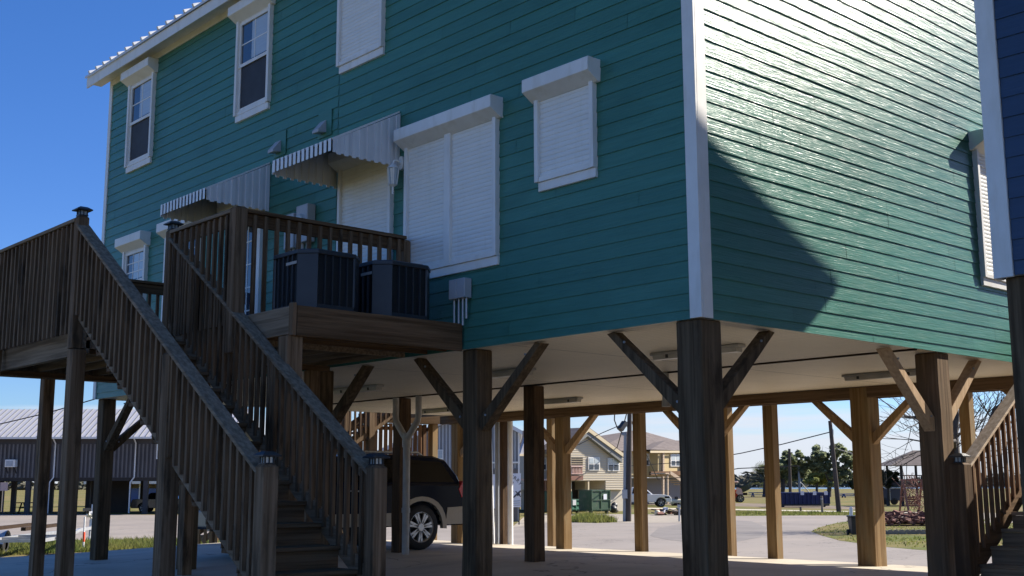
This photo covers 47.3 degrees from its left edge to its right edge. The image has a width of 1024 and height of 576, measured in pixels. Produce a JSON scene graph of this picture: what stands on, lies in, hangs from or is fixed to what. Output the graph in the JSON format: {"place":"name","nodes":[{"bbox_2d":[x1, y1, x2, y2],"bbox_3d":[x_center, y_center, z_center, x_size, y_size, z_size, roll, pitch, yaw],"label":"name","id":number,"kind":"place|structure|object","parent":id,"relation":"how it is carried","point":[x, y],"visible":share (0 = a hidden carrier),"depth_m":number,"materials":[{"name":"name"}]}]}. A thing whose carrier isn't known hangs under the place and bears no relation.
{"place":"outdoors","nodes":[
{"label":"outdoors","id":0,"kind":"place"},
{"bbox_2d":[84,481,155,500],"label":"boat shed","id":1,"kind":"object","parent":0,"point":[135,490],"visible":0.06,"depth_m":105.61,"materials":[{"name":"blue"}]},
{"bbox_2d":[197,529,220,543],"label":"bush","id":2,"kind":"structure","parent":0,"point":[205,538],"depth_m":24.15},
{"bbox_2d":[0,514,991,565],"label":"road","id":3,"kind":"structure","parent":0,"point":[801,541],"depth_m":42.40,"materials":[{"name":"concrete"}]},
{"bbox_2d":[0,482,7,514],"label":"notice board","id":4,"kind":"object","parent":3,"relation":"on","point":[3,486],"visible":1,"depth_m":77.53,"materials":[{"name":"beige"}]},
{"bbox_2d":[650,521,766,540],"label":"patched drive","id":5,"kind":"structure","parent":3,"relation":"on","point":[746,530],"depth_m":46.34,"materials":[{"name":"concrete"}]},
{"bbox_2d":[0,0,1019,483],"label":"sky","id":6,"kind":"structure","parent":0,"point":[54,127],"materials":[{"name":"blue"}]},
{"bbox_2d":[0,488,1022,556],"bbox_3d":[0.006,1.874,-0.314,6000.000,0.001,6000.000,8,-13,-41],"label":"ground","id":7,"kind":"structure","parent":0,"point":[846,501],"depth_m":104.03,"materials":[{"name":"green plant"}]},
{"bbox_2d":[14,502,32,513],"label":"picnic table","id":8,"kind":"object","parent":7,"relation":"on","point":[20,507],"visible":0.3,"depth_m":79.36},
{"bbox_2d":[0,504,92,552],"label":"boat trailer","id":9,"kind":"object","parent":7,"relation":"on","point":[6,538],"visible":0.45,"depth_m":32.66,"materials":[{"name":"metal"}]},
{"bbox_2d":[82,517,85,547],"bbox_3d":[-12.671,7.271,34.612,0.071,0.975,0.070,8,-13,-41],"label":"marker stake","id":10,"kind":"object","parent":7,"relation":"on","point":[83,540],"visible":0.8,"depth_m":34.59,"materials":[{"name":"white plastic"}]},
{"bbox_2d":[0,535,219,555],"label":"grass","id":11,"kind":"structure","parent":7,"relation":"on","point":[18,548],"depth_m":34.89,"materials":[{"name":"plant"}]},
{"bbox_2d":[0,409,253,513],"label":"stilt house","id":12,"kind":"structure","parent":7,"relation":"on","point":[135,455],"depth_m":78.64,"materials":[{"name":"grey"}]},
{"bbox_2d":[5,460,17,473],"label":"wall air conditioner","id":13,"kind":"object","parent":12,"relation":"attached to","point":[10,463],"depth_m":77.86,"materials":[{"name":"white paint"}]},
{"bbox_2d":[131,493,178,511],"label":"parked car","id":14,"kind":"object","parent":7,"relation":"on","point":[136,503],"visible":0.26,"depth_m":81.57,"materials":[{"name":"black paint"}]},
{"bbox_2d":[201,411,392,542],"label":"timber staircase","id":15,"kind":"structure","parent":7,"relation":"on","point":[373,422],"depth_m":27.05,"materials":[{"name":"wood"}]},
{"bbox_2d":[302,423,428,455],"bbox_3d":[-3.735,5.022,28.750,4.500,3.420,0.180,8,-13,-41],"label":"slatted screen","id":16,"kind":"object","parent":7,"relation":"on","point":[421,429],"visible":0.06,"depth_m":29.50,"materials":[{"name":"wood"}]},
{"bbox_2d":[377,424,521,521],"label":"metal building","id":17,"kind":"structure","parent":7,"relation":"on","point":[444,444],"depth_m":60.23,"materials":[{"name":"white paint"}]},
{"bbox_2d":[438,450,442,458],"bbox_3d":[-3.764,8.562,60.135,0.456,0.490,0.082,0,-10,0],"label":"window","id":18,"kind":"structure","parent":17,"relation":"in","point":[440,452],"depth_m":60.09,"materials":[{"name":"glass"}]},
{"bbox_2d":[0,540,980,575],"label":"concrete slab","id":19,"kind":"structure","parent":7,"relation":"on","point":[439,558],"depth_m":17.68,"materials":[{"name":"concrete"}]},
{"bbox_2d":[0,206,409,575],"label":"timber deck","id":20,"kind":"structure","parent":19,"relation":"on","point":[35,277],"depth_m":13.21,"materials":[{"name":"wood"}]},
{"bbox_2d":[67,215,386,575],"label":"timber staircase","id":21,"kind":"structure","parent":19,"relation":"on","point":[254,521],"depth_m":10.65,"materials":[{"name":"wood"}]},
{"bbox_2d":[72,206,92,216],"bbox_3d":[-4.719,-0.837,12.840,0.170,0.103,0.170,8,-13,-41],"label":"post cap light","id":22,"kind":"object","parent":21,"relation":"on","point":[82,211],"visible":1,"depth_m":12.81,"materials":[{"name":"black plastic"}]},
{"bbox_2d":[163,220,183,229],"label":"post cap light","id":23,"kind":"object","parent":21,"relation":"on","point":[172,224],"visible":0.81,"depth_m":13.52,"materials":[{"name":"black plastic"}]},
{"bbox_2d":[252,451,281,463],"bbox_3d":[-1.967,1.364,9.382,0.170,0.103,0.170,8,-13,-41],"label":"post cap light","id":24,"kind":"object","parent":21,"relation":"on","point":[266,457],"visible":0.99,"depth_m":9.35,"materials":[{"name":"black plastic"}]},
{"bbox_2d":[362,453,389,465],"bbox_3d":[-1.172,1.480,10.088,0.170,0.103,0.170,8,-13,-41],"label":"post cap light","id":25,"kind":"object","parent":21,"relation":"on","point":[376,458],"visible":0.99,"depth_m":10.05,"materials":[{"name":"black plastic"}]},
{"bbox_2d":[198,451,462,549],"bbox_3d":[-3.187,3.795,20.875,4.670,1.753,2.067,8,-13,-41],"label":"parked suv","id":26,"kind":"object","parent":19,"relation":"on","point":[436,490],"visible":0.16,"depth_m":21.09,"materials":[{"name":"black paint"}]},
{"bbox_2d":[244,302,461,570],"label":"unit platform","id":27,"kind":"structure","parent":19,"relation":"on","point":[292,328],"depth_m":12.03,"materials":[{"name":"wood"}]},
{"bbox_2d":[273,248,359,311],"bbox_3d":[-2.055,-0.032,12.277,0.774,0.626,0.774,8,-13,-41],"label":"air conditioner","id":28,"kind":"object","parent":27,"relation":"on","point":[322,278],"visible":0.93,"depth_m":11.98,"materials":[{"name":"grey paint"}]},
{"bbox_2d":[358,260,430,319],"bbox_3d":[-1.356,0.069,12.897,0.794,0.626,0.774,8,-13,-41],"label":"air conditioner","id":29,"kind":"object","parent":27,"relation":"on","point":[394,288],"visible":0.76,"depth_m":12.57,"materials":[{"name":"grey paint"}]},
{"bbox_2d":[492,460,494,543],"bbox_3d":[-0.450,4.172,25.495,0.069,2.743,0.189,8,-13,-41],"label":"conduit","id":30,"kind":"object","parent":19,"relation":"on","point":[493,533],"visible":0.34,"depth_m":25.33,"materials":[{"name":"white plastic"}]},
{"bbox_2d":[495,422,498,543],"bbox_3d":[-0.322,4.148,25.356,0.098,2.740,0.098,8,-13,-41],"label":"conduit","id":31,"kind":"object","parent":19,"relation":"on","point":[496,482],"visible":0.71,"depth_m":25.30,"materials":[{"name":"grey paint"}]},
{"bbox_2d":[499,422,499,543],"bbox_3d":[-0.239,4.133,25.264,0.088,2.740,0.088,8,-13,-41],"label":"conduit","id":32,"kind":"object","parent":19,"relation":"on","point":[499,482],"visible":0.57,"depth_m":25.22,"materials":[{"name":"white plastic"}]},
{"bbox_2d":[500,422,507,543],"bbox_3d":[-0.178,4.087,25.142,0.140,2.790,0.100,8,-13,-41],"label":"upright plank","id":33,"kind":"object","parent":19,"relation":"on","point":[503,492],"visible":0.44,"depth_m":25.07,"materials":[{"name":"wood"}]},
{"bbox_2d":[507,421,512,543],"bbox_3d":[-0.038,4.095,25.045,0.118,2.740,0.118,8,-13,-41],"label":"conduit","id":34,"kind":"object","parent":19,"relation":"on","point":[510,472],"visible":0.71,"depth_m":25.01,"materials":[{"name":"white plastic"}]},
{"bbox_2d":[85,0,1013,575],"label":"stilt house","id":35,"kind":"structure","parent":19,"relation":"on","point":[597,202],"depth_m":13.21,"materials":[{"name":"teal paint"}]},
{"bbox_2d":[115,230,150,299],"bbox_3d":[-6.369,-0.149,19.522,0.200,1.485,0.990,8,-13,-41],"label":"window","id":36,"kind":"structure","parent":35,"relation":"in","point":[134,247],"depth_m":19.53,"materials":[{"name":"white paint"}]},
{"bbox_2d":[120,57,158,173],"bbox_3d":[-6.431,-2.940,20.050,0.200,1.805,1.090,8,-13,-41],"label":"window","id":37,"kind":"structure","parent":35,"relation":"in","point":[140,79],"depth_m":20.08,"materials":[{"name":"white paint"}]},
{"bbox_2d":[156,219,200,321],"bbox_3d":[-5.217,-0.166,18.229,0.200,1.885,1.250,8,-13,-41],"label":"window","id":38,"kind":"structure","parent":35,"relation":"in","point":[161,229],"depth_m":18.60,"materials":[{"name":"white paint"}]},
{"bbox_2d":[217,202,264,314],"bbox_3d":[-3.908,-0.164,16.755,0.200,2.345,1.140,8,-13,-41],"label":"door","id":39,"kind":"structure","parent":35,"relation":"in","point":[221,207],"depth_m":16.59,"materials":[{"name":"white paint"}]},
{"bbox_2d":[228,0,275,123],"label":"window","id":40,"kind":"structure","parent":35,"relation":"in","point":[253,19],"depth_m":17.30,"materials":[{"name":"white paint"}]},
{"bbox_2d":[268,129,285,158],"bbox_3d":[-3.313,-2.035,16.416,0.131,0.360,0.320,8,-13,-41],"label":"vent hood","id":41,"kind":"object","parent":35,"relation":"attached to","point":[277,148],"visible":1,"depth_m":16.41,"materials":[{"name":"teal paint"}]},
{"bbox_2d":[284,213,295,250],"bbox_3d":[-2.966,-0.077,15.703,0.130,1.860,0.240,8,-13,-41],"label":"meter box","id":42,"kind":"object","parent":35,"relation":"attached to","point":[292,241],"visible":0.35,"depth_m":15.70,"materials":[{"name":"grey paint"}]},
{"bbox_2d":[296,203,315,248],"bbox_3d":[-2.771,-0.154,15.458,0.180,1.930,0.280,8,-13,-41],"label":"meter box","id":43,"kind":"object","parent":35,"relation":"attached to","point":[306,211],"visible":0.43,"depth_m":15.52,"materials":[{"name":"grey paint"}]},
{"bbox_2d":[312,108,331,139],"bbox_3d":[-2.544,-2.198,15.577,0.131,0.360,0.320,8,-13,-41],"label":"vent hood","id":44,"kind":"object","parent":35,"relation":"attached to","point":[323,128],"visible":1,"depth_m":15.57,"materials":[{"name":"teal paint"}]},
{"bbox_2d":[333,384,383,394],"bbox_3d":[-2.359,1.552,17.850,0.140,0.083,1.200,8,-13,-41],"label":"fluorescent light","id":45,"kind":"object","parent":35,"relation":"attached to","point":[365,388],"visible":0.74,"depth_m":17.58,"materials":[{"name":"grey plastic"}]},
{"bbox_2d":[387,156,403,194],"bbox_3d":[-1.411,-1.365,14.094,0.222,0.500,0.164,8,-13,-41],"label":"wall lantern","id":46,"kind":"object","parent":35,"relation":"attached to","point":[393,169],"depth_m":14.04,"materials":[{"name":"white paint"}]},
{"bbox_2d":[393,395,421,554],"bbox_3d":[-1.771,3.134,19.578,0.148,2.620,0.749,8,-13,-41],"label":"drain pipe","id":47,"kind":"object","parent":35,"relation":"attached to","point":[406,439],"visible":0.98,"depth_m":19.51,"materials":[{"name":"grey plastic"}]},
{"bbox_2d":[422,408,449,413],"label":"fluorescent light","id":48,"kind":"object","parent":35,"relation":"attached to","point":[436,410],"visible":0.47,"depth_m":23.02,"materials":[{"name":"grey plastic"}]},
{"bbox_2d":[449,277,470,324],"bbox_3d":[-0.577,0.160,12.989,0.108,0.520,0.275,8,-13,-41],"label":"junction box","id":49,"kind":"object","parent":35,"relation":"attached to","point":[459,289],"visible":0.94,"depth_m":12.95,"materials":[{"name":"grey paint"}]},
{"bbox_2d":[492,368,535,378],"bbox_3d":[-0.140,1.130,15.376,0.140,0.083,1.200,8,-13,-41],"label":"fluorescent light","id":50,"kind":"object","parent":35,"relation":"attached to","point":[502,373],"visible":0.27,"depth_m":15.26,"materials":[{"name":"grey plastic"}]},
{"bbox_2d":[544,397,582,404],"bbox_3d":[0.777,1.987,20.503,0.140,0.083,1.200,8,-13,-41],"label":"fluorescent light","id":51,"kind":"object","parent":35,"relation":"attached to","point":[562,400],"visible":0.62,"depth_m":20.31,"materials":[{"name":"grey plastic"}]},
{"bbox_2d":[662,372,669,406],"bbox_3d":[2.057,1.359,15.638,0.114,0.455,0.114,8,-13,-41],"label":"pipe drop","id":52,"kind":"object","parent":35,"relation":"hanging from","point":[665,403],"visible":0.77,"depth_m":15.57,"materials":[{"name":"grey plastic"}]},
{"bbox_2d":[650,343,745,360],"bbox_3d":[2.038,0.714,12.932,0.140,0.083,1.250,8,-13,-41],"label":"fluorescent light","id":53,"kind":"object","parent":35,"relation":"attached to","point":[725,349],"visible":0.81,"depth_m":13.06,"materials":[{"name":"grey plastic"}]},
{"bbox_2d":[841,369,915,380],"bbox_3d":[5.011,1.170,15.705,0.140,0.083,1.250,8,-13,-41],"label":"fluorescent light","id":54,"kind":"object","parent":35,"relation":"attached to","point":[872,375],"visible":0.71,"depth_m":15.78,"materials":[{"name":"grey plastic"}]},
{"bbox_2d":[949,384,1023,575],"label":"stair railing","id":55,"kind":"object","parent":19,"relation":"on","point":[974,553],"depth_m":12.86,"materials":[{"name":"wood"}]},
{"bbox_2d":[948,453,970,462],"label":"post cap light","id":56,"kind":"object","parent":55,"relation":"on","point":[959,457],"visible":1,"depth_m":12.67,"materials":[{"name":"black plastic"}]},
{"bbox_2d":[974,0,1023,516],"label":"stilt house","id":57,"kind":"structure","parent":19,"relation":"on","point":[999,24],"depth_m":8.55,"materials":[{"name":"blue paint"}]},
{"bbox_2d":[493,473,521,524],"bbox_3d":[-0.263,9.948,55.123,1.511,2.394,0.094,0,-10,0],"label":"sign board","id":58,"kind":"object","parent":7,"relation":"on","point":[517,483],"visible":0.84,"depth_m":55.15,"materials":[{"name":"white plastic"}]},
{"bbox_2d":[8,471,1015,489],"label":"wood","id":59,"kind":"object","parent":7,"relation":"on","point":[741,480],"visible":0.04,"depth_m":504.54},
{"bbox_2d":[520,437,546,490],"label":"house wing","id":60,"kind":"structure","parent":7,"relation":"on","point":[522,466],"depth_m":79.51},
{"bbox_2d":[544,458,546,469],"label":"window","id":61,"kind":"structure","parent":60,"relation":"in","point":[545,461],"depth_m":80.10,"materials":[{"name":"white paint"}]},
{"bbox_2d":[520,428,622,511],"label":"gabled house","id":62,"kind":"structure","parent":7,"relation":"on","point":[596,462],"depth_m":80.80,"materials":[{"name":"beige"}]},
{"bbox_2d":[588,457,599,469],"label":"window","id":63,"kind":"structure","parent":62,"relation":"in","point":[593,462],"depth_m":80.18,"materials":[{"name":"glass"}]},
{"bbox_2d":[607,458,619,470],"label":"window","id":64,"kind":"structure","parent":62,"relation":"in","point":[612,464],"depth_m":81.41,"materials":[{"name":"glass"}]},
{"bbox_2d":[571,499,578,513],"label":"dumpster","id":65,"kind":"object","parent":7,"relation":"on","point":[575,505],"visible":0.38,"depth_m":75.22,"materials":[{"name":"green paint"}]},
{"bbox_2d":[513,514,680,526],"bbox_3d":[5.725,12.437,62.883,12.492,0.001,24.372,-1,-10,7],"label":"gravel strip","id":66,"kind":"object","parent":7,"relation":"on","point":[667,518],"depth_m":62.84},
{"bbox_2d":[544,491,571,511],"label":"dumpster","id":67,"kind":"object","parent":66,"relation":"on","point":[545,492],"visible":0.21,"depth_m":72.90,"materials":[{"name":"green paint"}]},
{"bbox_2d":[579,490,610,513],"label":"dumpster","id":68,"kind":"object","parent":66,"relation":"on","point":[590,501],"visible":0.97,"depth_m":74.11,"materials":[{"name":"green paint"}]},
{"bbox_2d":[571,511,618,522],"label":"grass","id":69,"kind":"structure","parent":66,"relation":"on","point":[592,517],"depth_m":58.32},
{"bbox_2d":[610,502,618,512],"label":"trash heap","id":70,"kind":"object","parent":66,"relation":"on","point":[614,505],"visible":0.95,"depth_m":76.68,"materials":[{"name":"multicoloured plastic"}]},
{"bbox_2d":[621,432,627,520],"bbox_3d":[5.733,9.602,59.416,0.312,4.545,0.290,0,-10,0],"label":"steel pole","id":71,"kind":"object","parent":66,"relation":"on","point":[624,490],"visible":0.86,"depth_m":59.42,"materials":[{"name":"metal"}]},
{"bbox_2d":[651,507,680,514],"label":"debris pile","id":72,"kind":"object","parent":66,"relation":"on","point":[664,510],"visible":0.77,"depth_m":70.58,"materials":[{"name":"multicoloured plastic"}]},
{"bbox_2d":[677,505,680,520],"bbox_3d":[8.416,11.364,58.899,0.160,0.881,0.105,0,-10,0],"label":"sign post","id":73,"kind":"object","parent":66,"relation":"on","point":[678,506],"visible":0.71,"depth_m":58.89,"materials":[{"name":"metal"}]},
{"bbox_2d":[617,414,631,521],"bbox_3d":[5.783,8.178,59.590,0.863,7.416,0.379,5,-11,-30],"label":"utility pole","id":74,"kind":"object","parent":7,"relation":"on","point":[623,425],"visible":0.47,"depth_m":59.47,"materials":[{"name":"wood"}]},
{"bbox_2d":[578,425,618,444],"bbox_3d":[4.433,8.341,65.738,0.118,1.055,12.384,2,-10,-14],"label":"power line","id":75,"kind":"object","parent":74,"relation":"attached to","point":[597,435],"visible":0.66,"depth_m":64.40,"materials":[{"name":"grey"}]},
{"bbox_2d":[617,414,828,465],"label":"power line","id":76,"kind":"object","parent":74,"relation":"attached to","point":[737,453],"visible":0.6,"depth_m":80.19,"materials":[{"name":"grey"}]},
{"bbox_2d":[647,456,798,479],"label":"power line","id":77,"kind":"object","parent":74,"relation":"attached to","point":[734,469],"visible":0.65,"depth_m":84.93,"materials":[{"name":"grey"}]},
{"bbox_2d":[602,432,680,503],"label":"hip roofed house","id":78,"kind":"structure","parent":7,"relation":"on","point":[660,449],"depth_m":108.07,"materials":[{"name":"yellow paint"}]},
{"bbox_2d":[670,454,679,465],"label":"window","id":79,"kind":"structure","parent":78,"relation":"in","point":[674,458],"depth_m":108.29,"materials":[{"name":"glass"}]},
{"bbox_2d":[631,487,671,506],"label":"pickup truck","id":80,"kind":"object","parent":7,"relation":"on","point":[658,501],"visible":0.5,"depth_m":95.48,"materials":[{"name":"white paint"}]},
{"bbox_2d":[735,481,744,501],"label":"red tractor","id":81,"kind":"object","parent":7,"relation":"on","point":[739,497],"visible":0.46,"depth_m":116.48,"materials":[{"name":"paint"}]},
{"bbox_2d":[738,481,751,494],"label":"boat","id":82,"kind":"object","parent":7,"relation":"on","point":[745,487],"visible":0.56,"depth_m":186.21,"materials":[{"name":"green"}]},
{"bbox_2d":[748,492,762,496],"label":"picnic table","id":83,"kind":"object","parent":7,"relation":"on","point":[755,492],"visible":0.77,"depth_m":164.25,"materials":[{"name":"blue paint"}]},
{"bbox_2d":[746,461,782,496],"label":"palm tree","id":84,"kind":"object","parent":7,"relation":"on","point":[761,471],"visible":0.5,"depth_m":164.11,"materials":[{"name":"green plant"}]},
{"bbox_2d":[764,449,810,491],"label":"broadleaf tree","id":85,"kind":"object","parent":7,"relation":"on","point":[795,460],"visible":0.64,"depth_m":163.11,"materials":[{"name":"green plant"}]},
{"bbox_2d":[787,449,791,491],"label":"utility pole","id":86,"kind":"object","parent":7,"relation":"on","point":[789,452],"visible":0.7,"depth_m":154.52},
{"bbox_2d":[736,509,854,515],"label":"grass","id":87,"kind":"structure","parent":7,"relation":"on","point":[785,513],"depth_m":72.49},
{"bbox_2d":[798,466,808,491],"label":"utility pole","id":88,"kind":"object","parent":7,"relation":"on","point":[799,485],"visible":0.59,"depth_m":162.90,"materials":[{"name":"metal"}]},
{"bbox_2d":[803,472,833,491],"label":"broadleaf tree","id":89,"kind":"object","parent":7,"relation":"on","point":[817,479],"visible":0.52,"depth_m":195.31,"materials":[{"name":"green plant"}]},
{"bbox_2d":[820,496,823,512],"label":"bollard","id":90,"kind":"object","parent":7,"relation":"on","point":[821,497],"visible":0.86,"depth_m":74.31,"materials":[{"name":"metal"}]},
{"bbox_2d":[802,442,852,496],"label":"broadleaf tree","id":91,"kind":"object","parent":7,"relation":"on","point":[819,461],"visible":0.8,"depth_m":161.66,"materials":[{"name":"green plant"}]},
{"bbox_2d":[828,421,841,512],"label":"utility pole","id":92,"kind":"object","parent":7,"relation":"on","point":[835,479],"visible":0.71,"depth_m":75.49,"materials":[{"name":"wood"}]},
{"bbox_2d":[843,476,853,489],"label":"broadleaf tree","id":93,"kind":"object","parent":7,"relation":"on","point":[850,483],"visible":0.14,"depth_m":181.44,"materials":[{"name":"green plant"}]},
{"bbox_2d":[882,468,899,505],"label":"broadleaf tree","id":94,"kind":"object","parent":7,"relation":"on","point":[887,474],"visible":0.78,"depth_m":98.35,"materials":[{"name":"green plant"}]},
{"bbox_2d":[883,487,900,504],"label":"trash can","id":95,"kind":"object","parent":7,"relation":"on","point":[894,495],"visible":0.51,"depth_m":101.90,"materials":[{"name":"grey paint"}]},
{"bbox_2d":[881,450,921,505],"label":"stilt pavilion","id":96,"kind":"structure","parent":7,"relation":"on","point":[915,462],"depth_m":96.96,"materials":[{"name":"brown"}]},
{"bbox_2d":[892,472,923,512],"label":"garden swing","id":97,"kind":"object","parent":7,"relation":"on","point":[909,497],"visible":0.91,"depth_m":72.88,"materials":[{"name":"wood"}]},
{"bbox_2d":[811,519,1012,549],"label":"verge","id":98,"kind":"structure","parent":7,"relation":"on","point":[837,535],"depth_m":42.41,"materials":[{"name":"green plant"}]},
{"bbox_2d":[846,515,855,534],"bbox_3d":[12.656,8.773,43.239,0.439,0.707,0.610,0,-10,0],"label":"wheeled bin","id":99,"kind":"object","parent":98,"relation":"on","point":[851,524],"visible":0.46,"depth_m":43.05,"materials":[{"name":"black plastic"}]},
{"bbox_2d":[849,507,852,514],"bbox_3d":[16.798,11.240,58.087,0.282,0.722,0.300,0,-10,0],"label":"marker board","id":100,"kind":"object","parent":98,"relation":"on","point":[850,510],"visible":0.55,"depth_m":58.08,"materials":[{"name":"plastic"}]},
{"bbox_2d":[885,510,924,525],"bbox_3d":[18.676,10.447,52.785,4.836,0.802,2.873,0,-10,0],"label":"raised bed","id":101,"kind":"object","parent":98,"relation":"on","point":[893,517],"visible":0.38,"depth_m":52.43,"materials":[{"name":"stone"}]},
{"bbox_2d":[886,529,925,533],"bbox_3d":[15.479,9.077,43.507,3.444,0.180,0.080,0,-10,0],"label":"garden edging","id":102,"kind":"object","parent":98,"relation":"on","point":[913,531],"visible":0.41,"depth_m":43.47,"materials":[{"name":"concrete"}]},
{"bbox_2d":[838,391,1019,508],"bbox_3d":[18.219,5.208,47.435,9.804,9.227,7.683,4,-10,-21],"label":"bare tree","id":103,"kind":"object","parent":98,"relation":"on","point":[956,428],"visible":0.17,"depth_m":47.98,"materials":[{"name":"brown plant"}]},
{"bbox_2d":[670,497,680,505],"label":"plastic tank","id":104,"kind":"object","parent":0,"point":[676,501],"visible":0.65,"depth_m":100.63,"materials":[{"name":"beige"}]},
{"bbox_2d":[648,503,854,508],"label":"field dirt","id":105,"kind":"structure","parent":0,"point":[764,505],"depth_m":95.41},
{"bbox_2d":[781,491,829,506],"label":"roll off container","id":106,"kind":"object","parent":105,"relation":"on","point":[801,498],"visible":0.81,"depth_m":92.89,"materials":[{"name":"metal"}]},
{"bbox_2d":[648,508,854,511],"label":"path","id":107,"kind":"structure","parent":0,"point":[754,509],"depth_m":84.69,"materials":[{"name":"concrete"}]},
{"bbox_2d":[735,486,1004,488],"bbox_3d":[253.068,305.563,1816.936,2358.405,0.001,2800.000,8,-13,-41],"label":"lake","id":108,"kind":"structure","parent":0,"point":[844,487],"depth_m":423.41,"materials":[{"name":"liquid"}]},
{"bbox_3d":[-12.064,7.033,58.947,0.320,9.483,0.255,8,-13,-41],"label":"utility pole","id":109,"kind":"object","parent":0,"visible":0},
{"bbox_2d":[0,399,94,423],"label":"power line","id":110,"kind":"object","parent":109,"relation":"attached to","point":[37,415],"visible":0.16,"depth_m":59.05,"materials":[{"name":"grey"}]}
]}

